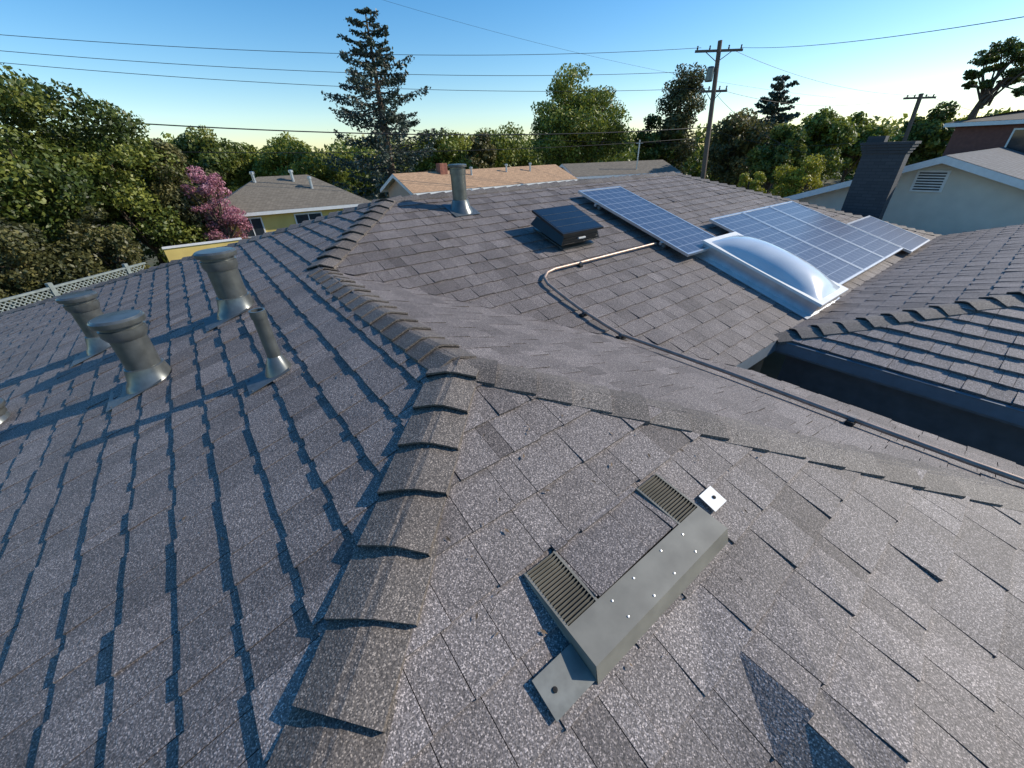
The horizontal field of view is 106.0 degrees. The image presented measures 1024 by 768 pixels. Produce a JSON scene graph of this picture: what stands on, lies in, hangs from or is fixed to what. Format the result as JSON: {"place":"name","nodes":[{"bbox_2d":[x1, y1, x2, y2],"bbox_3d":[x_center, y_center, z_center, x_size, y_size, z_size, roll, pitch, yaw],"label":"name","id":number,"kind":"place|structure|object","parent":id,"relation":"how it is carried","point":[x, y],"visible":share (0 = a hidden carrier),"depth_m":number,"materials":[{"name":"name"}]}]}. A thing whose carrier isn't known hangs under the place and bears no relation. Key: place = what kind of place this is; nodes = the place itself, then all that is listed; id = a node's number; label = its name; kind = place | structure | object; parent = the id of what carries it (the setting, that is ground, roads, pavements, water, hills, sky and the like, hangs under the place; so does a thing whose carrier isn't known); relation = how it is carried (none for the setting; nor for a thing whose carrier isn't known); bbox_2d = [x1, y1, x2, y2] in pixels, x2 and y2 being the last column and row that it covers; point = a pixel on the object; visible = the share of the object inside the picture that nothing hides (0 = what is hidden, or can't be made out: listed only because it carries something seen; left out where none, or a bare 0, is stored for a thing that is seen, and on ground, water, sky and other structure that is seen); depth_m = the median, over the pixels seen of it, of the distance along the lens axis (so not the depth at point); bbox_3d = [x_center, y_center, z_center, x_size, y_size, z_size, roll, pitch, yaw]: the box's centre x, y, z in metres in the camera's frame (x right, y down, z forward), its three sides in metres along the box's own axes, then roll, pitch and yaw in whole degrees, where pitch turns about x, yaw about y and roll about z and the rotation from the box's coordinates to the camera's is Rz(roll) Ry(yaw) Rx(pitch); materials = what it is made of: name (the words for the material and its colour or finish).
{"place":"outdoors","nodes":[
{"label":"outdoors","id":0,"kind":"place"},
{"bbox_2d":[0,207,454,767],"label":"roof slope","id":1,"kind":"structure","parent":0,"point":[142,625],"depth_m":1.87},
{"bbox_2d":[0,398,10,423],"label":"roof vent pipe","id":2,"kind":"object","parent":1,"relation":"on","point":[5,414],"visible":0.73,"depth_m":3.40,"materials":[{"name":"metal"}]},
{"bbox_2d":[55,290,110,367],"bbox_3d":[-4.424,-0.593,4.015,0.498,0.675,0.375,-23,37,-31],"label":"roof vent pipe","id":3,"kind":"object","parent":1,"relation":"on","point":[82,308],"visible":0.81,"depth_m":3.93,"materials":[{"name":"metal"}]},
{"bbox_2d":[87,309,171,411],"bbox_3d":[-2.994,-0.207,3.008,0.498,0.659,0.375,-23,37,-31],"label":"roof vent pipe","id":4,"kind":"object","parent":1,"relation":"on","point":[123,334],"visible":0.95,"depth_m":2.95,"materials":[{"name":"metal"}]},
{"bbox_2d":[0,199,385,316],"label":"hip caps","id":5,"kind":"object","parent":1,"relation":"on","point":[251,239],"visible":0.79,"depth_m":6.29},
{"bbox_2d":[193,247,254,331],"bbox_3d":[-2.765,-0.921,3.680,0.511,0.681,0.400,-23,37,-31],"label":"roof vent pipe","id":6,"kind":"object","parent":1,"relation":"on","point":[219,267],"visible":0.98,"depth_m":3.62,"materials":[{"name":"metal"}]},
{"bbox_2d":[245,308,291,394],"bbox_3d":[-1.649,-0.215,2.544,0.316,0.541,0.220,-23,37,-31],"label":"plumbing vent pipe","id":7,"kind":"object","parent":1,"relation":"on","point":[278,364],"visible":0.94,"depth_m":2.56,"materials":[{"name":"metal"}]},
{"bbox_2d":[306,199,395,269],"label":"hip caps","id":8,"kind":"object","parent":1,"relation":"on","point":[333,256],"visible":0.98,"depth_m":4.63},
{"bbox_2d":[307,267,475,370],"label":"ridge caps","id":9,"kind":"object","parent":1,"relation":"on","point":[426,354],"visible":0.98,"depth_m":2.69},
{"bbox_2d":[42,283,813,666],"bbox_3d":[-1.246,0.315,2.322,5.442,0.662,2.589,16,35,26],"label":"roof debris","id":10,"kind":"object","parent":1,"relation":"on","point":[448,537],"visible":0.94,"depth_m":1.67,"materials":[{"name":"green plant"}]},
{"bbox_2d":[380,371,1023,767],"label":"front hip slope","id":11,"kind":"structure","parent":1,"relation":"on","point":[814,615],"depth_m":1.42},
{"bbox_2d":[266,359,478,767],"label":"hip caps","id":12,"kind":"object","parent":11,"relation":"on","point":[344,704],"visible":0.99,"depth_m":1.28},
{"bbox_2d":[523,473,727,721],"bbox_3d":[0.431,0.649,1.582,1.165,0.141,0.536,-23,37,-31],"label":"louvered roof vent","id":13,"kind":"object","parent":11,"relation":"on","point":[610,583],"visible":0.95,"depth_m":1.44,"materials":[{"name":"grey metal"}]},
{"bbox_2d":[446,353,1023,511],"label":"hip caps","id":14,"kind":"object","parent":11,"relation":"on","point":[677,416],"visible":0.97,"depth_m":2.12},
{"bbox_2d":[222,208,342,238],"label":"walls","id":15,"kind":"structure","parent":0,"point":[273,222],"depth_m":17.89,"materials":[{"name":"yellow paint"}]},
{"bbox_2d":[241,211,322,237],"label":"windows","id":16,"kind":"structure","parent":15,"relation":"attached to","point":[258,228],"depth_m":17.62,"materials":[{"name":"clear glass"}]},
{"bbox_2d":[204,175,371,219],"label":"roof","id":17,"kind":"structure","parent":15,"relation":"on","point":[267,195],"depth_m":18.18,"materials":[{"name":"grey"}]},
{"bbox_2d":[249,170,312,188],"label":"vents","id":18,"kind":"object","parent":17,"relation":"on","point":[252,173],"visible":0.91,"depth_m":18.54,"materials":[{"name":"metal"}]},
{"bbox_2d":[388,180,409,197],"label":"walls","id":19,"kind":"structure","parent":0,"point":[396,188],"depth_m":21.13,"materials":[{"name":"beige paint"}]},
{"bbox_2d":[380,164,577,194],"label":"roof","id":20,"kind":"structure","parent":19,"relation":"on","point":[420,183],"depth_m":22.14,"materials":[{"name":"beige"}]},
{"bbox_2d":[436,163,447,174],"bbox_3d":[-3.903,-11.886,21.526,0.450,0.750,0.450,-23,37,-31],"label":"chimney","id":21,"kind":"object","parent":20,"relation":"on","point":[441,168],"visible":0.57,"depth_m":21.32,"materials":[{"name":"red brick"}]},
{"bbox_2d":[469,163,531,174],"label":"vents","id":22,"kind":"object","parent":20,"relation":"on","point":[471,168],"visible":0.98,"depth_m":23.36,"materials":[{"name":"metal"}]},
{"bbox_2d":[9,156,849,378],"bbox_3d":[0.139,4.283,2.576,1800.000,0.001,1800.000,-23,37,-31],"label":"ground","id":23,"kind":"structure","parent":0,"point":[772,364],"depth_m":10.57,"materials":[{"name":"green plant"}]},
{"bbox_2d":[0,197,81,312],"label":"broadleaf tree","id":24,"kind":"object","parent":23,"relation":"on","point":[26,272],"visible":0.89,"depth_m":11.13,"materials":[{"name":"green plant"}]},
{"bbox_2d":[0,262,145,312],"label":"lattice fence","id":25,"kind":"object","parent":23,"relation":"on","point":[54,291],"visible":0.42,"depth_m":10.30,"materials":[{"name":"white wood"}]},
{"bbox_2d":[0,63,145,305],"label":"broadleaf tree","id":26,"kind":"object","parent":23,"relation":"on","point":[29,180],"visible":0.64,"depth_m":12.12,"materials":[{"name":"green plant"}]},
{"bbox_2d":[47,205,150,286],"bbox_3d":[-13.889,-3.957,13.312,2.327,4.044,2.965,-23,37,-31],"label":"broadleaf tree","id":27,"kind":"object","parent":23,"relation":"on","point":[82,259],"visible":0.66,"depth_m":12.50,"materials":[{"name":"green plant"}]},
{"bbox_2d":[36,97,208,267],"bbox_3d":[-14.949,-6.769,15.086,4.771,7.092,4.529,-23,37,-31],"label":"broadleaf tree","id":28,"kind":"object","parent":23,"relation":"on","point":[101,156],"visible":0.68,"depth_m":14.01,"materials":[{"name":"green plant"}]},
{"bbox_2d":[140,137,239,244],"bbox_3d":[-13.515,-7.036,16.540,3.120,5.969,3.286,-23,37,-31],"label":"broadleaf tree","id":29,"kind":"object","parent":23,"relation":"on","point":[174,195],"visible":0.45,"depth_m":15.28,"materials":[{"name":"green plant"}]},
{"bbox_2d":[162,237,241,261],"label":"wall","id":30,"kind":"structure","parent":23,"relation":"on","point":[175,252],"depth_m":14.12,"materials":[{"name":"yellow paint"}]},
{"bbox_2d":[160,125,246,193],"bbox_3d":[-25.506,-17.293,32.571,6.010,7.694,6.381,-23,37,-31],"label":"oak tree","id":31,"kind":"object","parent":23,"relation":"on","point":[223,163],"visible":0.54,"depth_m":30.85,"materials":[{"name":"green plant"}]},
{"bbox_2d":[180,165,252,240],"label":"pink blossom tree","id":32,"kind":"object","parent":23,"relation":"on","point":[216,210],"visible":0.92,"depth_m":15.75,"materials":[{"name":"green plant"}]},
{"bbox_2d":[226,142,270,188],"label":"oak tree","id":33,"kind":"object","parent":23,"relation":"on","point":[248,159],"visible":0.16,"depth_m":33.96,"materials":[{"name":"green plant"}]},
{"bbox_2d":[251,131,348,185],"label":"oak tree","id":34,"kind":"object","parent":23,"relation":"on","point":[310,164],"visible":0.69,"depth_m":31.89,"materials":[{"name":"green plant"}]},
{"bbox_2d":[321,6,447,199],"bbox_3d":[-9.315,-19.684,29.713,9.140,13.826,9.050,14,34,24],"label":"conifer tree","id":35,"kind":"object","parent":23,"relation":"on","point":[383,120],"visible":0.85,"depth_m":28.33,"materials":[{"name":"green plant"}]},
{"bbox_2d":[399,129,477,172],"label":"broadleaf tree","id":36,"kind":"object","parent":23,"relation":"on","point":[447,153],"visible":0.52,"depth_m":33.07,"materials":[{"name":"green plant"}]},
{"bbox_2d":[457,132,496,168],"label":"broadleaf tree","id":37,"kind":"object","parent":23,"relation":"on","point":[487,155],"visible":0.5,"depth_m":37.21,"materials":[{"name":"green plant"}]},
{"bbox_2d":[469,121,543,167],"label":"broadleaf tree","id":38,"kind":"object","parent":23,"relation":"on","point":[512,155],"visible":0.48,"depth_m":41.21,"materials":[{"name":"green plant"}]},
{"bbox_2d":[11,106,1019,218],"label":"distant trees","id":39,"kind":"object","parent":23,"relation":"on","point":[693,164],"visible":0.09,"depth_m":51.95,"materials":[{"name":"green plant"}]},
{"bbox_2d":[528,62,636,165],"bbox_3d":[5.715,-21.061,33.772,9.301,11.178,9.865,-23,37,-31],"label":"broadleaf tree","id":40,"kind":"object","parent":23,"relation":"on","point":[590,111],"visible":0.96,"depth_m":31.42,"materials":[{"name":"green plant"}]},
{"bbox_2d":[559,160,680,179],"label":"gray roof house","id":41,"kind":"structure","parent":23,"relation":"on","point":[586,171],"depth_m":28.44,"materials":[{"name":"beige paint"}]},
{"bbox_2d":[636,140,640,168],"bbox_3d":[9.266,-15.182,29.112,0.502,5.500,0.098,-4,31,-4],"label":"steel mast","id":42,"kind":"object","parent":23,"relation":"on","point":[638,154],"visible":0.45,"depth_m":28.16,"materials":[{"name":"metal"}]},
{"bbox_2d":[633,113,686,168],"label":"broadleaf tree","id":43,"kind":"object","parent":23,"relation":"on","point":[653,152],"visible":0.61,"depth_m":33.12,"materials":[{"name":"green plant"}]},
{"bbox_2d":[655,62,707,174],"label":"cypress tree","id":44,"kind":"object","parent":23,"relation":"on","point":[686,92],"visible":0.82,"depth_m":31.83,"materials":[{"name":"green plant"}]},
{"bbox_2d":[695,40,742,178],"bbox_3d":[11.523,-14.439,23.487,2.600,9.921,0.528,1,31,4],"label":"utility pole","id":45,"kind":"object","parent":23,"relation":"on","point":[711,71],"visible":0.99,"depth_m":22.02,"materials":[{"name":"brown wood"}]},
{"bbox_2d":[0,0,1023,162],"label":"overhead wires","id":46,"kind":"object","parent":45,"relation":"attached to","point":[461,90],"visible":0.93,"depth_m":18.64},
{"bbox_2d":[706,107,778,186],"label":"broadleaf tree","id":47,"kind":"object","parent":23,"relation":"on","point":[727,155],"visible":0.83,"depth_m":27.99,"materials":[{"name":"green plant"}]},
{"bbox_2d":[737,171,766,193],"bbox_3d":[11.724,-8.485,19.500,1.267,4.003,1.534,2,31,6],"label":"flowering shrub","id":48,"kind":"object","parent":23,"relation":"on","point":[751,183],"visible":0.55,"depth_m":18.50,"materials":[{"name":"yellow plant"}]},
{"bbox_2d":[730,75,803,184],"bbox_3d":[21.492,-20.546,33.339,6.564,9.854,6.650,14,34,24],"label":"conifer tree","id":49,"kind":"object","parent":23,"relation":"on","point":[773,109],"visible":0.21,"depth_m":31.57,"materials":[{"name":"green plant"}]},
{"bbox_2d":[746,122,807,193],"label":"broadleaf tree","id":50,"kind":"object","parent":23,"relation":"on","point":[768,158],"visible":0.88,"depth_m":21.67,"materials":[{"name":"green plant"}]},
{"bbox_2d":[770,153,826,197],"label":"broadleaf tree","id":51,"kind":"object","parent":23,"relation":"on","point":[800,177],"visible":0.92,"depth_m":19.01,"materials":[{"name":"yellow plant"}]},
{"bbox_2d":[757,106,859,186],"bbox_3d":[19.483,-14.737,26.554,5.198,7.012,4.653,7,32,15],"label":"broadleaf tree","id":52,"kind":"object","parent":23,"relation":"on","point":[827,128],"visible":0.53,"depth_m":24.31,"materials":[{"name":"green plant"}]},
{"bbox_2d":[837,111,893,182],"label":"broadleaf tree","id":53,"kind":"object","parent":23,"relation":"on","point":[851,155],"visible":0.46,"depth_m":32.78,"materials":[{"name":"green plant"}]},
{"bbox_2d":[736,341,1023,466],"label":"fascia and walls","id":54,"kind":"structure","parent":23,"relation":"on","point":[993,427],"depth_m":4.13,"materials":[{"name":"paint"}]},
{"bbox_2d":[340,272,1023,486],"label":"roof slope","id":55,"kind":"structure","parent":54,"relation":"on","point":[584,356],"depth_m":2.89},
{"bbox_2d":[785,224,1023,330],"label":"wing slope","id":56,"kind":"structure","parent":54,"relation":"on","point":[950,268],"depth_m":5.63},
{"bbox_2d":[792,295,1023,408],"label":"wing slope","id":57,"kind":"structure","parent":54,"relation":"on","point":[981,354],"depth_m":3.96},
{"bbox_2d":[774,290,1023,344],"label":"wing hip caps","id":58,"kind":"object","parent":57,"relation":"on","point":[944,311],"visible":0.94,"depth_m":4.38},
{"bbox_2d":[902,93,936,140],"bbox_3d":[28.612,-16.865,28.732,2.202,7.713,0.509,1,31,4],"label":"utility pole","id":59,"kind":"object","parent":23,"relation":"on","point":[920,97],"visible":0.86,"depth_m":27.21,"materials":[{"name":"brown wood"}]},
{"bbox_2d":[896,101,960,164],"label":"broadleaf tree","id":60,"kind":"object","parent":23,"relation":"on","point":[932,133],"visible":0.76,"depth_m":27.79,"materials":[{"name":"green plant"}]},
{"bbox_2d":[942,119,1023,155],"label":"walls","id":61,"kind":"structure","parent":23,"relation":"on","point":[963,139],"depth_m":16.34,"materials":[{"name":"red paint"}]},
{"bbox_2d":[943,110,1023,127],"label":"roof","id":62,"kind":"structure","parent":61,"relation":"on","point":[1013,117],"depth_m":16.01,"materials":[{"name":"brown"}]},
{"bbox_2d":[1004,128,1023,152],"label":"windows","id":63,"kind":"structure","parent":61,"relation":"attached to","point":[1015,141],"depth_m":15.60,"materials":[{"name":"clear glass"}]},
{"bbox_2d":[961,36,1023,119],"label":"pine tree","id":64,"kind":"object","parent":23,"relation":"on","point":[987,92],"visible":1,"depth_m":15.42,"materials":[{"name":"green plant"}]},
{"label":"rear roof slope","id":65,"kind":"object","parent":23,"relation":"on","visible":0},
{"bbox_2d":[319,175,936,366],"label":"roof slope","id":66,"kind":"structure","parent":65,"relation":"attached to","point":[499,252],"depth_m":4.98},
{"bbox_2d":[441,164,480,216],"bbox_3d":[-0.760,-2.791,5.596,0.420,0.702,0.401,-23,37,-31],"label":"roof vent pipe","id":67,"kind":"object","parent":66,"relation":"on","point":[459,205],"visible":0.96,"depth_m":5.54,"materials":[{"name":"metal"}]},
{"bbox_2d":[388,171,677,202],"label":"ridge caps","id":68,"kind":"object","parent":66,"relation":"on","point":[414,197],"visible":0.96,"depth_m":6.84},
{"bbox_2d":[531,205,603,249],"bbox_3d":[0.774,-2.255,5.537,0.800,0.476,0.714,-23,37,-31],"label":"solar attic fan","id":69,"kind":"object","parent":66,"relation":"on","point":[566,227],"visible":1,"depth_m":5.40},
{"bbox_2d":[578,186,714,256],"bbox_3d":[2.316,-2.827,6.522,1.190,0.775,2.272,-23,37,-31],"label":"solar panel","id":70,"kind":"object","parent":66,"relation":"on","point":[676,233],"visible":0.89,"depth_m":6.44,"materials":[{"name":"glass"}]},
{"bbox_2d":[694,232,847,319],"bbox_3d":[3.841,-1.717,5.812,1.260,0.826,1.962,-23,37,-31],"label":"dome skylight","id":71,"kind":"object","parent":66,"relation":"on","point":[801,287],"visible":0.96,"depth_m":5.45,"materials":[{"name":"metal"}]},
{"bbox_2d":[543,242,1023,484],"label":"roof conduit","id":72,"kind":"object","parent":66,"relation":"attached to","point":[851,421],"visible":1,"depth_m":3.07,"materials":[{"name":"metal"}]},
{"bbox_2d":[709,212,864,284],"bbox_3d":[4.681,-2.401,6.653,1.230,0.756,2.212,-23,37,-31],"label":"solar panel","id":73,"kind":"object","parent":66,"relation":"on","point":[835,269],"visible":0.7,"depth_m":6.67,"materials":[{"name":"glass"}]},
{"bbox_2d":[677,173,940,235],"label":"hip caps","id":74,"kind":"object","parent":66,"relation":"on","point":[801,203],"visible":0.83,"depth_m":9.19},
{"bbox_2d":[742,206,885,272],"bbox_3d":[5.620,-2.800,7.266,1.230,0.756,2.212,-23,37,-31],"label":"solar panel","id":75,"kind":"object","parent":66,"relation":"on","point":[848,252],"visible":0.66,"depth_m":7.19,"materials":[{"name":"glass"}]},
{"bbox_2d":[770,201,902,259],"bbox_3d":[6.558,-3.199,7.879,1.230,0.756,2.212,-23,37,-31],"label":"solar panel","id":76,"kind":"object","parent":66,"relation":"on","point":[861,239],"visible":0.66,"depth_m":7.81,"materials":[{"name":"glass"}]},
{"bbox_2d":[847,215,929,252],"bbox_3d":[8.069,-3.232,8.281,1.630,0.454,1.212,-23,37,-31],"label":"solar panel","id":77,"kind":"object","parent":66,"relation":"on","point":[908,241],"visible":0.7,"depth_m":8.23,"materials":[{"name":"glass"}]},
{"bbox_2d":[841,136,921,219],"bbox_3d":[9.669,-5.039,10.488,0.620,2.890,1.080,-23,37,-31],"label":"brick chimney","id":78,"kind":"object","parent":65,"relation":"on","point":[879,169],"visible":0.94,"depth_m":10.07,"materials":[{"name":"grey brick"}]},
{"bbox_2d":[0,0,1023,164],"label":"sky","id":79,"kind":"structure","parent":0,"point":[934,62],"materials":[{"name":"blue"}]},
{"bbox_2d":[797,163,1023,234],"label":"walls","id":80,"kind":"structure","parent":0,"point":[963,201],"depth_m":10.36,"materials":[{"name":"beige paint"}]},
{"bbox_2d":[783,147,1023,199],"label":"roof","id":81,"kind":"structure","parent":80,"relation":"on","point":[1004,165],"depth_m":10.38,"materials":[{"name":"grey"}]},
{"bbox_2d":[909,170,951,191],"bbox_3d":[11.395,-5.533,10.526,0.068,0.520,0.660,-23,37,-31],"label":"gable vent","id":82,"kind":"object","parent":80,"relation":"attached to","point":[930,181],"visible":1,"depth_m":10.50,"materials":[{"name":"white metal"}]}
]}

